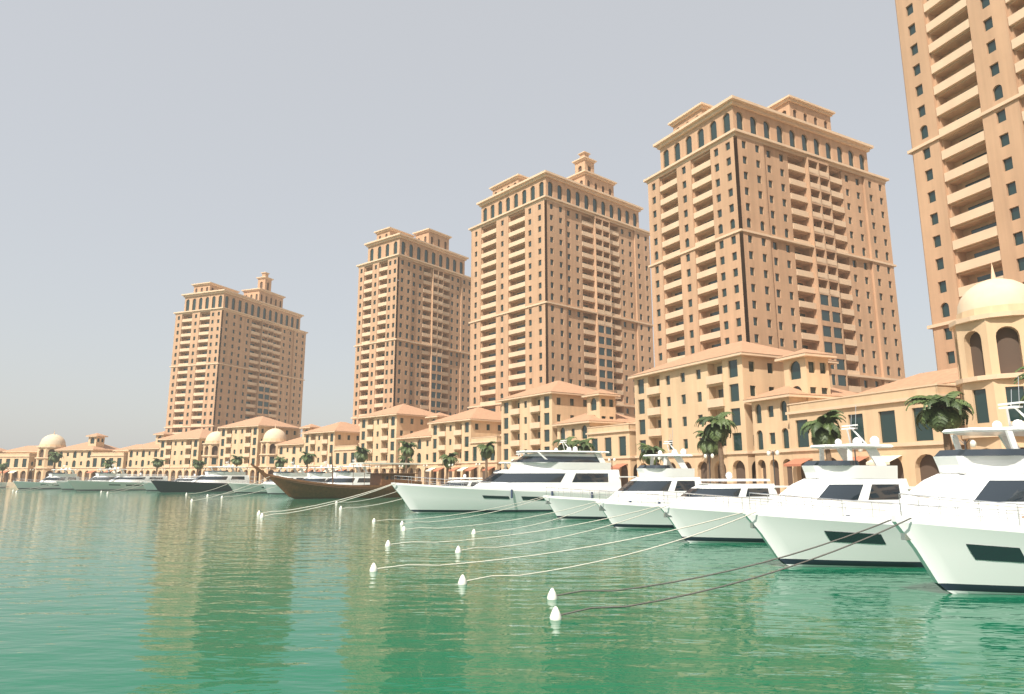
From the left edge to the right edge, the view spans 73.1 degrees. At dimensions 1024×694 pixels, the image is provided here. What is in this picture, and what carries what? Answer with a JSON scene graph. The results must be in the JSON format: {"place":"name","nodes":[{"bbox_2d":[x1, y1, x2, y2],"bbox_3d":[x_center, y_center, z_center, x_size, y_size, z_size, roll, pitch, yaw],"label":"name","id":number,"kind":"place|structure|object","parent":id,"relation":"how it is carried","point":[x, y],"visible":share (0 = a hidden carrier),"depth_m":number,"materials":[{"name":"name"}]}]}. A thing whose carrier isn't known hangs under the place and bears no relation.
{"place":"outdoors","nodes":[
{"label":"outdoors","id":0,"kind":"place"},
{"bbox_2d":[6,482,260,487],"bbox_3d":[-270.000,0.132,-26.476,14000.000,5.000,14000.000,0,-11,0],"label":"ground","id":1,"kind":"structure","parent":0,"point":[11,485],"depth_m":274.43,"materials":[{"name":"stone"}]},
{"bbox_2d":[0,462,7,481],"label":"palm","id":2,"kind":"object","parent":1,"relation":"on","point":[3,466],"visible":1,"depth_m":283.98,"materials":[{"name":"green plant"}]},
{"bbox_2d":[48,452,63,472],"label":"palm","id":3,"kind":"object","parent":1,"relation":"on","point":[54,457],"visible":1,"depth_m":276.90,"materials":[{"name":"green plant"}]},
{"bbox_2d":[102,459,116,471],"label":"palm","id":4,"kind":"object","parent":1,"relation":"on","point":[108,464],"visible":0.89,"depth_m":268.86,"materials":[{"name":"green plant"}]},
{"bbox_2d":[150,458,166,475],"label":"palm","id":5,"kind":"object","parent":1,"relation":"on","point":[157,463],"visible":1,"depth_m":260.11,"materials":[{"name":"green plant"}]},
{"bbox_2d":[192,459,204,475],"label":"palm","id":6,"kind":"object","parent":1,"relation":"on","point":[198,465],"visible":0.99,"depth_m":248.69,"materials":[{"name":"green plant"}]},
{"bbox_2d":[230,455,245,471],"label":"palm","id":7,"kind":"object","parent":1,"relation":"on","point":[236,460],"visible":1,"depth_m":237.36,"materials":[{"name":"green plant"}]},
{"bbox_2d":[273,456,286,471],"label":"palm","id":8,"kind":"object","parent":1,"relation":"on","point":[280,462],"visible":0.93,"depth_m":225.84,"materials":[{"name":"green plant"}]},
{"bbox_2d":[300,452,316,472],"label":"palm","id":9,"kind":"object","parent":1,"relation":"on","point":[307,458],"visible":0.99,"depth_m":213.71,"materials":[{"name":"green plant"}]},
{"bbox_2d":[353,446,371,470],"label":"palm","id":10,"kind":"object","parent":1,"relation":"on","point":[360,454],"visible":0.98,"depth_m":196.77,"materials":[{"name":"green plant"}]},
{"bbox_2d":[397,455,413,468],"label":"palm","id":11,"kind":"object","parent":1,"relation":"on","point":[403,460],"visible":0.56,"depth_m":195.00,"materials":[{"name":"green plant"}]},
{"bbox_2d":[397,441,417,472],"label":"palm","id":12,"kind":"object","parent":1,"relation":"on","point":[407,450],"visible":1,"depth_m":181.71,"materials":[{"name":"green plant"}]},
{"bbox_2d":[438,452,458,481],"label":"palm","id":13,"kind":"object","parent":1,"relation":"on","point":[447,460],"visible":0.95,"depth_m":166.09,"materials":[{"name":"green plant"}]},
{"bbox_2d":[475,441,496,478],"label":"palm","id":14,"kind":"object","parent":1,"relation":"on","point":[487,450],"visible":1,"depth_m":150.38,"materials":[{"name":"green plant"}]},
{"bbox_2d":[6,439,975,488],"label":"lamp posts","id":15,"kind":"object","parent":1,"relation":"on","point":[972,443],"visible":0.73,"depth_m":85.88,"materials":[{"name":"grey metal"}]},
{"bbox_2d":[0,263,1023,494],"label":"low-rise waterfront buildings","id":16,"kind":"structure","parent":1,"relation":"on","point":[773,399],"depth_m":116.32,"materials":[{"name":"paint"}]},
{"bbox_2d":[553,436,577,450],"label":"palm","id":17,"kind":"object","parent":1,"relation":"on","point":[560,446],"visible":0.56,"depth_m":141.34,"materials":[{"name":"green plant"}]},
{"bbox_2d":[570,438,594,450],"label":"palm","id":18,"kind":"object","parent":1,"relation":"on","point":[585,445],"visible":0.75,"depth_m":122.12,"materials":[{"name":"green plant"}]},
{"bbox_2d":[637,443,666,464],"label":"palm","id":19,"kind":"object","parent":1,"relation":"on","point":[648,449],"visible":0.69,"depth_m":104.69,"materials":[{"name":"green plant"}]},
{"bbox_2d":[693,430,723,482],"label":"palm","id":20,"kind":"object","parent":1,"relation":"on","point":[707,446],"visible":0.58,"depth_m":105.63,"materials":[{"name":"green plant"}]},
{"bbox_2d":[694,412,736,483],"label":"palm","id":21,"kind":"object","parent":1,"relation":"on","point":[717,429],"visible":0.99,"depth_m":90.54,"materials":[{"name":"green plant"}]},
{"bbox_2d":[800,409,845,460],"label":"palm","id":22,"kind":"object","parent":1,"relation":"on","point":[823,429],"visible":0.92,"depth_m":74.72,"materials":[{"name":"green plant"}]},
{"bbox_2d":[904,391,973,449],"bbox_3d":[38.142,8.804,60.704,5.374,10.026,5.438,3,-11,-16],"label":"palm","id":23,"kind":"object","parent":1,"relation":"on","point":[940,413],"visible":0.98,"depth_m":60.56,"materials":[{"name":"green plant"}]},
{"bbox_2d":[1014,366,1023,418],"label":"palm","id":24,"kind":"object","parent":1,"relation":"on","point":[1021,378],"visible":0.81,"depth_m":52.45,"materials":[{"name":"green plant"}]},
{"bbox_2d":[164,272,307,437],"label":"tower","id":25,"kind":"structure","parent":0,"point":[236,357],"depth_m":314.16,"materials":[{"name":"paint"}]},
{"bbox_2d":[351,227,470,425],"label":"tower","id":26,"kind":"structure","parent":0,"point":[412,345],"depth_m":260.42,"materials":[{"name":"paint"}]},
{"bbox_2d":[0,0,936,449],"label":"sky","id":27,"kind":"structure","parent":0,"point":[151,150],"materials":[{"name":"grey"}]},
{"bbox_2d":[0,488,1023,693],"bbox_3d":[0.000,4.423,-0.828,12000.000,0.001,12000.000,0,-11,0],"label":"water","id":28,"kind":"structure","parent":0,"point":[133,592],"depth_m":23.53,"materials":[{"name":"green liquid"}]},
{"bbox_2d":[0,482,6,487],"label":"yacht","id":29,"kind":"object","parent":28,"relation":"on","point":[2,484],"visible":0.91,"depth_m":271.10,"materials":[{"name":"white plastic"}]},
{"bbox_2d":[13,464,78,488],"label":"yacht","id":30,"kind":"object","parent":28,"relation":"on","point":[52,478],"visible":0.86,"depth_m":248.84,"materials":[{"name":"white plastic"}]},
{"bbox_2d":[56,461,126,489],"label":"yacht","id":31,"kind":"object","parent":28,"relation":"on","point":[105,476],"visible":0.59,"depth_m":240.10,"materials":[{"name":"white plastic"}]},
{"bbox_2d":[67,473,167,490],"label":"yacht","id":32,"kind":"object","parent":28,"relation":"on","point":[119,482],"visible":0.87,"depth_m":222.03,"materials":[{"name":"white"}]},
{"bbox_2d":[141,474,197,490],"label":"yacht","id":33,"kind":"object","parent":28,"relation":"on","point":[149,486],"visible":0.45,"depth_m":212.11,"materials":[{"name":"white plastic"}]},
{"bbox_2d":[151,462,257,491],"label":"yacht","id":34,"kind":"object","parent":28,"relation":"on","point":[210,480],"visible":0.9,"depth_m":205.30,"materials":[{"name":"grey plastic"}]},
{"bbox_2d":[228,460,307,493],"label":"yacht","id":35,"kind":"object","parent":28,"relation":"on","point":[287,474],"visible":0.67,"depth_m":185.24,"materials":[{"name":"white"}]},
{"bbox_2d":[261,460,338,494],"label":"yacht","id":36,"kind":"object","parent":28,"relation":"on","point":[320,477],"visible":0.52,"depth_m":177.75,"materials":[{"name":"white plastic"}]},
{"bbox_2d":[251,452,421,498],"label":"dhow","id":37,"kind":"object","parent":28,"relation":"on","point":[296,488],"visible":0.88,"depth_m":142.36,"materials":[{"name":"brown wood"}]},
{"bbox_2d":[312,458,370,484],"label":"yacht","id":38,"kind":"object","parent":28,"relation":"on","point":[348,477],"visible":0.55,"depth_m":165.96,"materials":[{"name":"white plastic"}]},
{"bbox_2d":[0,476,911,619],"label":"mooring lines and buoys","id":39,"kind":"object","parent":28,"relation":"on","point":[555,612],"visible":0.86,"depth_m":33.63,"materials":[{"name":"beige fabric"}]},
{"bbox_2d":[442,474,482,486],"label":"yacht","id":40,"kind":"object","parent":28,"relation":"on","point":[464,482],"visible":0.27,"depth_m":129.78,"materials":[{"name":"white plastic"}]},
{"bbox_2d":[431,444,522,486],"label":"yacht","id":41,"kind":"object","parent":28,"relation":"on","point":[505,466],"visible":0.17,"depth_m":109.83,"materials":[{"name":"white"}]},
{"bbox_2d":[391,429,636,512],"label":"yacht","id":42,"kind":"object","parent":28,"relation":"on","point":[525,477],"visible":0.91,"depth_m":90.21,"materials":[{"name":"white"}]},
{"bbox_2d":[543,432,721,519],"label":"yacht","id":43,"kind":"object","parent":28,"relation":"on","point":[658,480],"visible":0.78,"depth_m":75.30,"materials":[{"name":"white plastic"}]},
{"bbox_2d":[596,472,788,527],"bbox_3d":[17.482,14.473,63.618,21.200,5.853,5.911,3,-11,-17],"label":"yacht","id":44,"kind":"object","parent":28,"relation":"on","point":[656,519],"visible":0.58,"depth_m":62.32,"materials":[{"name":"white plastic"}]},
{"bbox_2d":[659,405,914,542],"bbox_3d":[21.391,9.569,50.914,23.200,10.820,6.309,3,-11,-15],"label":"yacht","id":45,"kind":"object","parent":28,"relation":"on","point":[848,477],"visible":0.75,"depth_m":49.62,"materials":[{"name":"white plastic"}]},
{"bbox_2d":[743,377,1023,567],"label":"yacht","id":46,"kind":"object","parent":28,"relation":"on","point":[995,475],"visible":0.81,"depth_m":35.68,"materials":[{"name":"white plastic"}]},
{"bbox_2d":[891,493,1023,594],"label":"yacht","id":47,"kind":"object","parent":28,"relation":"on","point":[958,557],"visible":0.93,"depth_m":26.67,"materials":[{"name":"white plastic"}]},
{"bbox_2d":[467,151,653,417],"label":"tower","id":48,"kind":"structure","parent":0,"point":[560,281],"depth_m":210.78,"materials":[{"name":"paint"}]},
{"bbox_2d":[643,94,904,392],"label":"tower","id":49,"kind":"structure","parent":0,"point":[769,226],"depth_m":150.38,"materials":[{"name":"paint"}]},
{"bbox_2d":[895,0,1023,370],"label":"tower","id":50,"kind":"structure","parent":0,"point":[963,66],"depth_m":96.90,"materials":[{"name":"paint"}]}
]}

